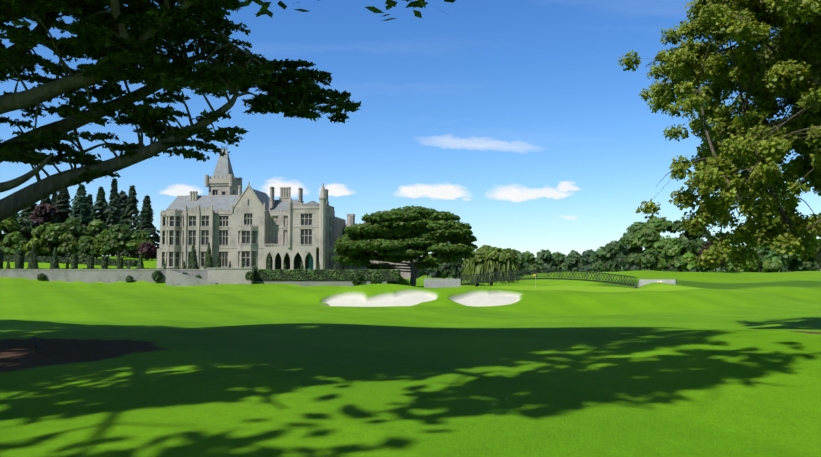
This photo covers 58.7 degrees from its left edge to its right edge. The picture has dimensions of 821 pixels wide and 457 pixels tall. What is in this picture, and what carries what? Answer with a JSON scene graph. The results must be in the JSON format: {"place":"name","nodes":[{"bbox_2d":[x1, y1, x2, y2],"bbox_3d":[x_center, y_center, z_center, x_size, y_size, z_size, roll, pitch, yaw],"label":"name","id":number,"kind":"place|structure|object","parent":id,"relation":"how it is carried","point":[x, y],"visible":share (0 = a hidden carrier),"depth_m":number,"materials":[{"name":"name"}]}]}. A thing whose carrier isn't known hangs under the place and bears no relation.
{"place":"outdoors","nodes":[
{"label":"outdoors","id":0,"kind":"place"},
{"bbox_2d":[0,0,455,221],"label":"cedar","id":1,"kind":"object","parent":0,"point":[147,58],"depth_m":15.32,"materials":[{"name":"green plant"}]},
{"bbox_2d":[0,256,820,456],"bbox_3d":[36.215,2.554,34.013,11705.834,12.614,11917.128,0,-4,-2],"label":"ground","id":2,"kind":"structure","parent":0,"point":[708,364],"depth_m":11.41,"materials":[{"name":"green plant"}]},
{"bbox_2d":[30,336,38,352],"bbox_3d":[-8.145,2.580,15.811,0.218,0.479,0.130,0,-4,-2],"label":"garden spotlight","id":3,"kind":"object","parent":2,"relation":"on","point":[33,340],"visible":0.85,"depth_m":15.77,"materials":[{"name":"black metal"}]},
{"bbox_2d":[0,268,386,286],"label":"retaining wall","id":4,"kind":"structure","parent":2,"relation":"on","point":[177,277],"depth_m":150.13,"materials":[{"name":"stone"}]},
{"bbox_2d":[0,243,399,280],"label":"topiaries","id":5,"kind":"object","parent":2,"relation":"on","point":[300,273],"visible":0.35,"depth_m":147.54,"materials":[{"name":"green plant"}]},
{"bbox_2d":[0,242,400,279],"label":"hedge","id":6,"kind":"object","parent":2,"relation":"on","point":[91,263],"visible":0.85,"depth_m":156.20,"materials":[{"name":"green plant"}]},
{"bbox_2d":[37,270,381,285],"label":"wall shrubs","id":7,"kind":"object","parent":2,"relation":"on","point":[157,276],"depth_m":146.18,"materials":[{"name":"green plant"}]},
{"bbox_2d":[157,144,418,278],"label":"manor","id":8,"kind":"structure","parent":2,"relation":"on","point":[227,219],"depth_m":167.67,"materials":[{"name":"stone"}]},
{"bbox_2d":[461,270,636,286],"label":"footbridge","id":9,"kind":"object","parent":2,"relation":"on","point":[501,278],"visible":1,"depth_m":140.60,"materials":[{"name":"grey metal"}]},
{"bbox_2d":[424,279,676,287],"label":"bridge abutments","id":10,"kind":"object","parent":2,"relation":"on","point":[434,283],"visible":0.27,"depth_m":139.99,"materials":[{"name":"concrete"}]},
{"bbox_2d":[0,178,820,286],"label":"trees","id":11,"kind":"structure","parent":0,"point":[412,230],"depth_m":209.22,"materials":[{"name":"green plant"}]},
{"bbox_2d":[0,0,820,259],"label":"sky","id":12,"kind":"structure","parent":0,"point":[522,121],"materials":[{"name":"blue"}]},
{"bbox_2d":[617,0,820,269],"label":"tree","id":13,"kind":"object","parent":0,"point":[728,135],"depth_m":30.89,"materials":[{"name":"green plant"}]}
]}

